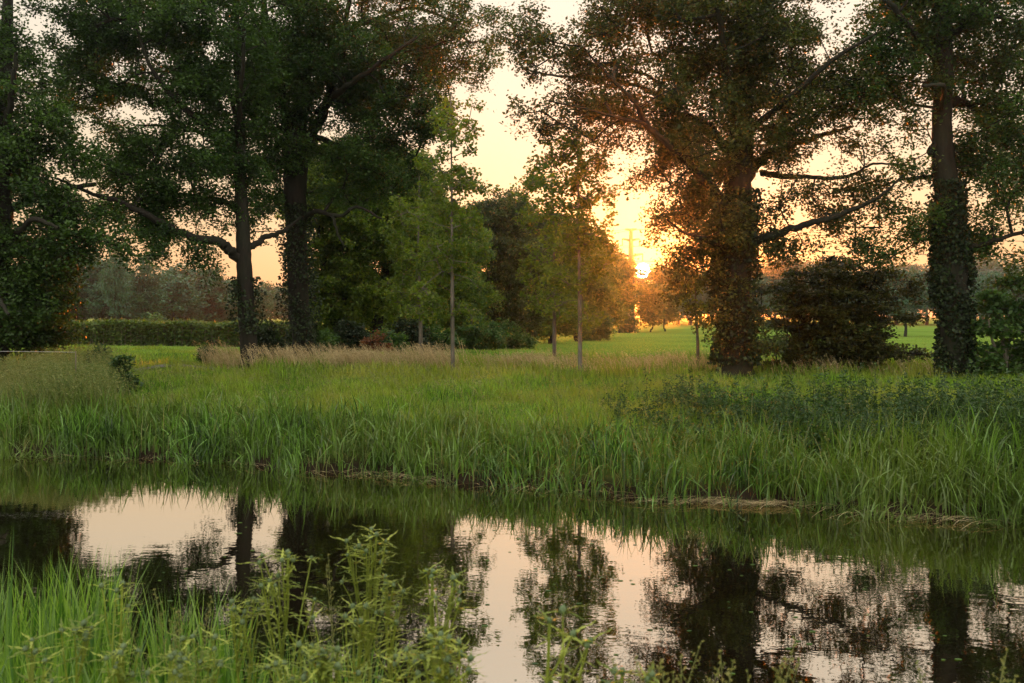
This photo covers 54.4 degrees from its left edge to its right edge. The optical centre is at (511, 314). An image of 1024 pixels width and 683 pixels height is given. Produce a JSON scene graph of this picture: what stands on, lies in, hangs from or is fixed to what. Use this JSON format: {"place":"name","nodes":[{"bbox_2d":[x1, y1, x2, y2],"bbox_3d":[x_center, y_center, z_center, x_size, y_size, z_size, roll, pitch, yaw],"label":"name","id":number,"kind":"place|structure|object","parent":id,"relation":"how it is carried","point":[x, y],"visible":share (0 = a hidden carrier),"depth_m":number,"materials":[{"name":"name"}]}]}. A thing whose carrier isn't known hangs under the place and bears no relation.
{"place":"outdoors","nodes":[
{"label":"outdoors","id":0,"kind":"place"},
{"bbox_2d":[127,364,229,369],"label":"path","id":1,"kind":"structure","parent":0,"point":[161,365],"depth_m":28.68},
{"bbox_2d":[301,553,405,673],"bbox_3d":[-0.594,1.496,3.756,0.357,1.120,0.322,0,0,0],"label":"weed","id":2,"kind":"object","parent":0,"point":[331,590],"visible":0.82,"depth_m":3.83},
{"bbox_2d":[0,455,1023,682],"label":"water","id":3,"kind":"structure","parent":0,"point":[173,521],"depth_m":9.84,"materials":[{"name":"clear liquid"}]},
{"bbox_2d":[0,317,1023,518],"bbox_3d":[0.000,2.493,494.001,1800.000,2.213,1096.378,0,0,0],"label":"ground","id":4,"kind":"structure","parent":0,"point":[923,331],"depth_m":17.59,"materials":[{"name":"plant"}]},
{"bbox_2d":[0,632,65,682],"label":"thistle","id":5,"kind":"object","parent":4,"relation":"on","point":[35,652],"visible":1,"depth_m":3.01,"materials":[{"name":"plant"}]},
{"bbox_2d":[3,351,75,378],"bbox_3d":[-12.350,1.623,21.000,6.324,1.705,0.022,0,0,0],"label":"wire fence","id":6,"kind":"object","parent":4,"relation":"on","point":[38,351],"visible":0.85,"depth_m":21.00,"materials":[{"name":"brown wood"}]},
{"bbox_2d":[0,341,138,419],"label":"tall seeding grass","id":7,"kind":"structure","parent":4,"relation":"on","point":[55,372],"depth_m":20.60,"materials":[{"name":"plant"}]},
{"bbox_2d":[41,612,106,682],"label":"thistle","id":8,"kind":"object","parent":4,"relation":"on","point":[86,636],"visible":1,"depth_m":3.24,"materials":[{"name":"plant"}]},
{"bbox_2d":[0,0,154,381],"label":"field maple","id":9,"kind":"object","parent":4,"relation":"on","point":[36,305],"visible":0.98,"depth_m":24.53,"materials":[{"name":"plant"}]},
{"bbox_2d":[69,266,91,319],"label":"distant tree","id":10,"kind":"object","parent":4,"relation":"on","point":[80,317],"visible":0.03,"depth_m":119.43,"materials":[{"name":"green plant"}]},
{"bbox_2d":[61,251,100,320],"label":"distant tree","id":11,"kind":"object","parent":4,"relation":"on","point":[92,276],"visible":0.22,"depth_m":116.29,"materials":[{"name":"green plant"}]},
{"bbox_2d":[85,343,116,370],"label":"bush","id":12,"kind":"object","parent":4,"relation":"on","point":[100,346],"visible":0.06,"depth_m":24.97,"materials":[{"name":"green plant"}]},
{"bbox_2d":[73,253,135,317],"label":"distant tree","id":13,"kind":"object","parent":4,"relation":"on","point":[96,269],"visible":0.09,"depth_m":117.26,"materials":[{"name":"green plant"}]},
{"bbox_2d":[79,279,133,320],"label":"distant tree","id":14,"kind":"object","parent":4,"relation":"on","point":[98,308],"visible":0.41,"depth_m":114.37,"materials":[{"name":"green plant"}]},
{"bbox_2d":[97,242,131,318],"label":"distant tree","id":15,"kind":"object","parent":4,"relation":"on","point":[111,291],"visible":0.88,"depth_m":99.58,"materials":[{"name":"green plant"}]},
{"bbox_2d":[84,640,145,682],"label":"thistle","id":16,"kind":"object","parent":4,"relation":"on","point":[119,653],"visible":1,"depth_m":2.93,"materials":[{"name":"plant"}]},
{"bbox_2d":[88,578,143,682],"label":"thistle","id":17,"kind":"object","parent":4,"relation":"on","point":[116,591],"visible":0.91,"depth_m":3.55,"materials":[{"name":"plant"}]},
{"bbox_2d":[105,353,143,394],"bbox_3d":[-8.773,1.422,22.521,0.918,1.106,0.762,0,0,0],"label":"bush","id":18,"kind":"object","parent":4,"relation":"on","point":[124,358],"visible":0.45,"depth_m":22.45,"materials":[{"name":"green plant"}]},
{"bbox_2d":[103,275,154,319],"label":"distant tree","id":19,"kind":"object","parent":4,"relation":"on","point":[135,317],"visible":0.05,"depth_m":123.91,"materials":[{"name":"green plant"}]},
{"bbox_2d":[125,251,171,319],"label":"distant tree","id":20,"kind":"object","parent":4,"relation":"on","point":[141,285],"visible":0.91,"depth_m":104.30,"materials":[{"name":"green plant"}]},
{"bbox_2d":[143,311,169,321],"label":"bush","id":21,"kind":"object","parent":4,"relation":"on","point":[155,318],"visible":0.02,"depth_m":91.04,"materials":[{"name":"green plant"}]},
{"bbox_2d":[128,646,201,682],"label":"thistle","id":22,"kind":"object","parent":4,"relation":"on","point":[173,671],"visible":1,"depth_m":2.78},
{"bbox_2d":[29,0,304,367],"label":"oak tree","id":23,"kind":"object","parent":4,"relation":"on","point":[105,36],"visible":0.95,"depth_m":27.60,"materials":[{"name":"green plant"}]},
{"bbox_2d":[124,588,214,682],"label":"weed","id":24,"kind":"object","parent":4,"relation":"on","point":[179,633],"visible":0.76,"depth_m":3.42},
{"bbox_2d":[145,261,209,320],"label":"distant tree","id":25,"kind":"object","parent":4,"relation":"on","point":[175,269],"visible":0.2,"depth_m":121.37,"materials":[{"name":"green plant"}]},
{"bbox_2d":[146,270,209,320],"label":"distant tree","id":26,"kind":"object","parent":4,"relation":"on","point":[181,289],"visible":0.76,"depth_m":112.33,"materials":[{"name":"green plant"}]},
{"bbox_2d":[56,317,332,346],"bbox_3d":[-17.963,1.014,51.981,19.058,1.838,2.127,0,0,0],"label":"hedge","id":27,"kind":"object","parent":4,"relation":"on","point":[141,332],"visible":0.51,"depth_m":51.60,"materials":[{"name":"green plant"}]},
{"bbox_2d":[166,626,239,682],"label":"thistle","id":28,"kind":"object","parent":4,"relation":"on","point":[219,662],"visible":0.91,"depth_m":3.18,"materials":[{"name":"plant"}]},
{"bbox_2d":[0,528,405,682],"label":"reeds","id":29,"kind":"object","parent":4,"relation":"on","point":[45,624],"visible":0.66,"depth_m":5.04,"materials":[{"name":"plant"}]},
{"bbox_2d":[192,342,215,363],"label":"bush","id":30,"kind":"object","parent":4,"relation":"on","point":[198,353],"visible":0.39,"depth_m":30.85,"materials":[{"name":"green plant"}]},
{"bbox_2d":[175,262,233,322],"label":"distant tree","id":31,"kind":"object","parent":4,"relation":"on","point":[216,315],"visible":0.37,"depth_m":122.85,"materials":[{"name":"green plant"}]},
{"bbox_2d":[196,267,232,319],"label":"distant tree","id":32,"kind":"object","parent":4,"relation":"on","point":[216,305],"visible":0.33,"depth_m":123.80,"materials":[{"name":"green plant"}]},
{"bbox_2d":[212,591,271,682],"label":"thistle","id":33,"kind":"object","parent":4,"relation":"on","point":[242,621],"visible":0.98,"depth_m":3.51,"materials":[{"name":"plant"}]},
{"bbox_2d":[225,282,274,320],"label":"distant tree","id":34,"kind":"object","parent":4,"relation":"on","point":[268,305],"visible":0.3,"depth_m":116.87,"materials":[{"name":"green plant"}]},
{"bbox_2d":[257,320,288,358],"bbox_3d":[-7.413,0.949,30.521,1.204,1.639,1.290,0,0,0],"label":"bush","id":35,"kind":"object","parent":4,"relation":"on","point":[268,338],"visible":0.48,"depth_m":30.25,"materials":[{"name":"green plant"}]},
{"bbox_2d":[259,281,286,321],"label":"distant tree","id":36,"kind":"object","parent":4,"relation":"on","point":[269,287],"visible":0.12,"depth_m":158.84,"materials":[{"name":"green plant"}]},
{"bbox_2d":[267,280,287,321],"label":"distant tree","id":37,"kind":"object","parent":4,"relation":"on","point":[275,303],"visible":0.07,"depth_m":151.10,"materials":[{"name":"green plant"}]},
{"bbox_2d":[237,548,325,682],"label":"thistle","id":38,"kind":"object","parent":4,"relation":"on","point":[269,584],"visible":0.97,"depth_m":3.44,"materials":[{"name":"plant"}]},
{"bbox_2d":[243,636,330,682],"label":"thistle","id":39,"kind":"object","parent":4,"relation":"on","point":[306,670],"visible":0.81,"depth_m":2.96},
{"bbox_2d":[259,640,381,682],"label":"thistle","id":40,"kind":"object","parent":4,"relation":"on","point":[337,649],"visible":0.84,"depth_m":2.74,"materials":[{"name":"plant"}]},
{"bbox_2d":[312,327,343,352],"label":"bush","id":41,"kind":"object","parent":4,"relation":"on","point":[328,338],"visible":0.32,"depth_m":37.59,"materials":[{"name":"green plant"}]},
{"bbox_2d":[268,136,416,333],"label":"woodland tree","id":42,"kind":"object","parent":4,"relation":"on","point":[343,276],"visible":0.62,"depth_m":40.03,"materials":[{"name":"green plant"}]},
{"bbox_2d":[292,642,394,682],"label":"thistle","id":43,"kind":"object","parent":4,"relation":"on","point":[322,664],"visible":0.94,"depth_m":2.72,"materials":[{"name":"plant"}]},
{"bbox_2d":[293,598,394,682],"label":"thistle","id":44,"kind":"object","parent":4,"relation":"on","point":[355,622],"visible":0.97,"depth_m":3.26,"materials":[{"name":"plant"}]},
{"bbox_2d":[332,319,374,351],"bbox_3d":[-6.167,0.931,38.989,2.381,1.617,2.556,0,0,0],"label":"bush","id":45,"kind":"object","parent":4,"relation":"on","point":[353,333],"visible":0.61,"depth_m":38.41,"materials":[{"name":"green plant"}]},
{"bbox_2d":[220,0,511,357],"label":"oak tree","id":46,"kind":"object","parent":4,"relation":"on","point":[362,90],"visible":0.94,"depth_m":30.69,"materials":[{"name":"green plant"}]},
{"bbox_2d":[330,524,402,682],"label":"nettle","id":47,"kind":"object","parent":4,"relation":"on","point":[370,582],"visible":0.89,"depth_m":3.67,"materials":[{"name":"plant"}]},
{"bbox_2d":[359,329,394,353],"bbox_3d":[-4.868,1.129,36.053,1.292,1.245,1.229,0,0,0],"label":"bush","id":48,"kind":"object","parent":4,"relation":"on","point":[376,337],"visible":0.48,"depth_m":35.89,"materials":[{"name":"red plant"}]},
{"bbox_2d":[353,572,412,682],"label":"nettle","id":49,"kind":"object","parent":4,"relation":"on","point":[387,598],"visible":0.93,"depth_m":3.28,"materials":[{"name":"plant"}]},
{"bbox_2d":[367,326,413,352],"bbox_3d":[-4.510,1.048,36.950,1.750,1.249,1.669,0,0,0],"label":"bush","id":50,"kind":"object","parent":4,"relation":"on","point":[397,339],"visible":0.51,"depth_m":36.70,"materials":[{"name":"green plant"}]},
{"bbox_2d":[324,145,468,332],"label":"woodland tree","id":51,"kind":"object","parent":4,"relation":"on","point":[384,273],"visible":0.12,"depth_m":43.32,"materials":[{"name":"green plant"}]},
{"bbox_2d":[375,176,449,354],"bbox_3d":[-2.898,-1.249,29.920,2.301,5.859,2.578,0,0,-12],"label":"poplar sapling","id":52,"kind":"object","parent":4,"relation":"on","point":[398,283],"visible":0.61,"depth_m":29.84,"materials":[{"name":"green plant"}]},
{"bbox_2d":[389,315,438,351],"bbox_3d":[-4.145,0.827,40.072,2.105,1.937,2.043,0,0,35],"label":"bush","id":53,"kind":"object","parent":4,"relation":"on","point":[401,327],"visible":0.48,"depth_m":39.71,"materials":[{"name":"green plant"}]},
{"bbox_2d":[375,633,469,682],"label":"thistle","id":54,"kind":"object","parent":4,"relation":"on","point":[396,656],"visible":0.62,"depth_m":3.03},
{"bbox_2d":[369,170,483,334],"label":"woodland tree","id":55,"kind":"object","parent":4,"relation":"on","point":[440,316],"visible":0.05,"depth_m":49.17,"materials":[{"name":"green plant"}]},
{"bbox_2d":[402,561,480,681],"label":"nettle","id":56,"kind":"object","parent":4,"relation":"on","point":[432,572],"visible":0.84,"depth_m":3.20,"materials":[{"name":"plant"}]},
{"bbox_2d":[382,93,502,371],"bbox_3d":[-1.826,-2.060,26.018,3.190,7.618,2.738,0,0,0],"label":"poplar sapling","id":57,"kind":"object","parent":4,"relation":"on","point":[452,249],"visible":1,"depth_m":25.85,"materials":[{"name":"green plant"}]},
{"bbox_2d":[400,626,488,682],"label":"thistle","id":58,"kind":"object","parent":4,"relation":"on","point":[428,656],"visible":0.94,"depth_m":2.86,"materials":[{"name":"plant"}]},
{"bbox_2d":[403,630,486,682],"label":"thistle","id":59,"kind":"object","parent":4,"relation":"on","point":[448,659],"visible":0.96,"depth_m":2.87,"materials":[{"name":"plant"}]},
{"bbox_2d":[424,322,465,350],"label":"bush","id":60,"kind":"object","parent":4,"relation":"on","point":[440,336],"visible":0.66,"depth_m":41.76,"materials":[{"name":"green plant"}]},
{"bbox_2d":[429,195,507,348],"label":"woodland tree","id":61,"kind":"object","parent":4,"relation":"on","point":[481,300],"visible":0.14,"depth_m":54.06,"materials":[{"name":"green plant"}]},
{"bbox_2d":[446,315,511,349],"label":"bush","id":62,"kind":"object","parent":4,"relation":"on","point":[492,336],"visible":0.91,"depth_m":49.24,"materials":[{"name":"green plant"}]},
{"bbox_2d":[12,453,1001,529],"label":"dead reeds","id":63,"kind":"object","parent":4,"relation":"on","point":[748,501],"visible":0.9,"depth_m":13.05,"materials":[{"name":"beige plant"}]},
{"bbox_2d":[464,187,550,345],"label":"woodland tree","id":64,"kind":"object","parent":4,"relation":"on","point":[512,239],"visible":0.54,"depth_m":58.63,"materials":[{"name":"plant"}]},
{"bbox_2d":[0,374,1023,528],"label":"reed grass","id":65,"kind":"structure","parent":4,"relation":"on","point":[960,461],"depth_m":14.79,"materials":[{"name":"plant"}]},
{"bbox_2d":[2,344,1023,469],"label":"meadow grass","id":66,"kind":"structure","parent":4,"relation":"on","point":[488,388],"depth_m":21.38,"materials":[{"name":"plant"}]},
{"bbox_2d":[491,317,540,348],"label":"bush","id":67,"kind":"object","parent":4,"relation":"on","point":[519,338],"visible":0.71,"depth_m":57.66,"materials":[{"name":"green plant"}]},
{"bbox_2d":[497,201,570,344],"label":"woodland tree","id":68,"kind":"object","parent":4,"relation":"on","point":[532,326],"visible":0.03,"depth_m":66.97,"materials":[{"name":"plant"}]},
{"bbox_2d":[510,161,587,357],"bbox_3d":[1.032,-1.373,27.969,2.280,6.017,2.582,0,0,0],"label":"poplar sapling","id":69,"kind":"object","parent":4,"relation":"on","point":[540,304],"visible":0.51,"depth_m":27.95,"materials":[{"name":"green plant"}]},
{"bbox_2d":[531,211,603,343],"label":"woodland tree","id":70,"kind":"object","parent":4,"relation":"on","point":[566,329],"visible":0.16,"depth_m":77.03,"materials":[{"name":"green plant"}]},
{"bbox_2d":[514,119,627,370],"bbox_3d":[1.530,-1.629,25.309,2.961,6.689,2.879,0,0,0],"label":"poplar sapling","id":71,"kind":"object","parent":4,"relation":"on","point":[578,226],"visible":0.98,"depth_m":25.12,"materials":[{"name":"green plant"}]},
{"bbox_2d":[535,603,611,682],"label":"thistle","id":72,"kind":"object","parent":4,"relation":"on","point":[548,678],"visible":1,"depth_m":2.52,"materials":[{"name":"plant"}]},
{"bbox_2d":[193,337,986,376],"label":"dry grass","id":73,"kind":"structure","parent":4,"relation":"on","point":[429,355],"depth_m":27.02,"materials":[{"name":"plant"}]},
{"bbox_2d":[563,230,621,340],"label":"woodland tree","id":74,"kind":"object","parent":4,"relation":"on","point":[597,295],"visible":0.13,"depth_m":88.81,"materials":[{"name":"green plant"}]},
{"bbox_2d":[582,310,616,340],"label":"bush","id":75,"kind":"object","parent":4,"relation":"on","point":[604,328],"visible":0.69,"depth_m":94.44,"materials":[{"name":"green plant"}]},
{"bbox_2d":[595,243,631,338],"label":"woodland tree","id":76,"kind":"object","parent":4,"relation":"on","point":[615,311],"visible":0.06,"depth_m":104.02,"materials":[{"name":"green plant"}]},
{"bbox_2d":[610,251,643,332],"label":"woodland tree","id":77,"kind":"object","parent":4,"relation":"on","point":[630,271],"visible":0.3,"depth_m":148.82,"materials":[{"name":"green plant"}]},
{"bbox_2d":[615,313,642,332],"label":"bush","id":78,"kind":"object","parent":4,"relation":"on","point":[629,328],"visible":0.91,"depth_m":149.19,"materials":[{"name":"green plant"}]},
{"bbox_2d":[595,658,667,682],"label":"thistle","id":79,"kind":"object","parent":4,"relation":"on","point":[647,677],"visible":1,"depth_m":2.54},
{"bbox_2d":[622,228,642,331],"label":"power pylon","id":80,"kind":"object","parent":4,"relation":"on","point":[630,255],"visible":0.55,"depth_m":162.81,"materials":[{"name":"metal"}]},
{"bbox_2d":[560,640,720,682],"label":"grass tuft","id":81,"kind":"object","parent":4,"relation":"on","point":[657,666],"visible":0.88,"depth_m":2.67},
{"bbox_2d":[632,277,670,331],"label":"woodland tree","id":82,"kind":"object","parent":4,"relation":"on","point":[648,297],"visible":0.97,"depth_m":156.64,"materials":[{"name":"orange plant"}]},
{"bbox_2d":[634,265,684,324],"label":"distant tree","id":83,"kind":"object","parent":4,"relation":"on","point":[644,273],"visible":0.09,"depth_m":267.71,"materials":[{"name":"orange plant"}]},
{"bbox_2d":[642,265,684,330],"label":"woodland tree","id":84,"kind":"object","parent":4,"relation":"on","point":[657,277],"visible":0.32,"depth_m":163.89,"materials":[{"name":"orange plant"}]},
{"bbox_2d":[655,264,703,324],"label":"distant tree","id":85,"kind":"object","parent":4,"relation":"on","point":[686,316],"visible":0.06,"depth_m":262.49,"materials":[{"name":"green plant"}]},
{"bbox_2d":[634,654,735,682],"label":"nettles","id":86,"kind":"object","parent":4,"relation":"on","point":[665,673],"visible":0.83,"depth_m":2.55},
{"bbox_2d":[679,269,708,368],"bbox_3d":[4.671,0.197,25.854,0.860,2.882,1.328,0,0,0],"label":"poplar sapling","id":87,"kind":"object","parent":4,"relation":"on","point":[697,333],"visible":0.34,"depth_m":25.76,"materials":[{"name":"green plant"}]},
{"bbox_2d":[484,0,906,376],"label":"oak tree","id":88,"kind":"object","parent":4,"relation":"on","point":[749,33],"visible":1,"depth_m":24.07,"materials":[{"name":"green plant"}]},
{"bbox_2d":[684,271,718,323],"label":"distant tree","id":89,"kind":"object","parent":4,"relation":"on","point":[702,298],"visible":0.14,"depth_m":254.11,"materials":[{"name":"green plant"}]},
{"bbox_2d":[706,636,801,682],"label":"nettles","id":90,"kind":"object","parent":4,"relation":"on","point":[780,680],"visible":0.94,"depth_m":2.67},
{"bbox_2d":[751,269,784,319],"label":"distant tree","id":91,"kind":"object","parent":4,"relation":"on","point":[763,299],"visible":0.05,"depth_m":257.90,"materials":[{"name":"green plant"}]},
{"bbox_2d":[757,255,807,313],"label":"distant tree","id":92,"kind":"object","parent":4,"relation":"on","point":[771,274],"visible":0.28,"depth_m":169.02,"materials":[{"name":"green plant"}]},
{"bbox_2d":[755,254,823,319],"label":"distant tree","id":93,"kind":"object","parent":4,"relation":"on","point":[806,262],"visible":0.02,"depth_m":285.36,"materials":[{"name":"green plant"}]},
{"bbox_2d":[598,354,1023,463],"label":"nettles","id":94,"kind":"object","parent":4,"relation":"on","point":[961,400],"visible":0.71,"depth_m":15.67,"materials":[{"name":"green plant"}]},
{"bbox_2d":[752,254,935,372],"bbox_3d":[8.694,0.074,26.324,5.518,3.426,3.705,0,0,0],"label":"bush","id":95,"kind":"object","parent":4,"relation":"on","point":[837,331],"visible":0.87,"depth_m":25.63,"materials":[{"name":"green plant"}]},
{"bbox_2d":[868,262,926,324],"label":"distant tree","id":96,"kind":"object","parent":4,"relation":"on","point":[904,267],"visible":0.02,"depth_m":262.94,"materials":[{"name":"green plant"}]},
{"bbox_2d":[877,263,932,336],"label":"distant tree","id":97,"kind":"object","parent":4,"relation":"on","point":[894,284],"visible":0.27,"depth_m":119.01,"materials":[{"name":"green plant"}]},
{"bbox_2d":[899,262,929,324],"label":"distant tree","id":98,"kind":"object","parent":4,"relation":"on","point":[910,265],"visible":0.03,"depth_m":265.51,"materials":[{"name":"green plant"}]},
{"bbox_2d":[818,0,1023,376],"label":"oak tree","id":99,"kind":"object","parent":4,"relation":"on","point":[955,243],"visible":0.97,"depth_m":24.16,"materials":[{"name":"green plant"}]},
{"bbox_2d":[917,288,969,324],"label":"distant tree","id":100,"kind":"object","parent":4,"relation":"on","point":[926,322],"depth_m":270.70,"materials":[{"name":"green plant"}]},
{"bbox_2d":[915,648,1019,682],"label":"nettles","id":101,"kind":"object","parent":4,"relation":"on","point":[1003,668],"visible":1,"depth_m":2.67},
{"bbox_2d":[918,254,1023,317],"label":"distant tree","id":102,"kind":"object","parent":4,"relation":"on","point":[996,268],"visible":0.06,"depth_m":250.91,"materials":[{"name":"green plant"}]},
{"bbox_2d":[964,270,1023,375],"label":"hazel bush","id":103,"kind":"object","parent":4,"relation":"on","point":[1006,315],"visible":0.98,"depth_m":23.97,"materials":[{"name":"green plant"}]},
{"bbox_2d":[968,266,1020,335],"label":"distant tree","id":104,"kind":"object","parent":4,"relation":"on","point":[986,276],"visible":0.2,"depth_m":123.91,"materials":[{"name":"green plant"}]},
{"bbox_2d":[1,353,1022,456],"bbox_3d":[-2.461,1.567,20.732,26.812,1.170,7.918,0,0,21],"label":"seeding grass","id":105,"kind":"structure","parent":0,"point":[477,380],"depth_m":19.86,"materials":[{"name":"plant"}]},
{"bbox_2d":[0,0,1023,316],"label":"sky","id":106,"kind":"structure","parent":0,"point":[501,157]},
{"bbox_2d":[57,333,1012,357],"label":"field grass","id":107,"kind":"structure","parent":0,"point":[632,351],"depth_m":61.72,"materials":[{"name":"plant"}]},
{"bbox_2d":[158,522,988,681],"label":"pond weed","id":108,"kind":"object","parent":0,"point":[634,583],"visible":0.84,"depth_m":8.86,"materials":[{"name":"green plant"}]},
{"bbox_2d":[251,350,1009,382],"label":"rough grass","id":109,"kind":"structure","parent":0,"point":[278,366],"depth_m":25.28,"materials":[{"name":"plant"}]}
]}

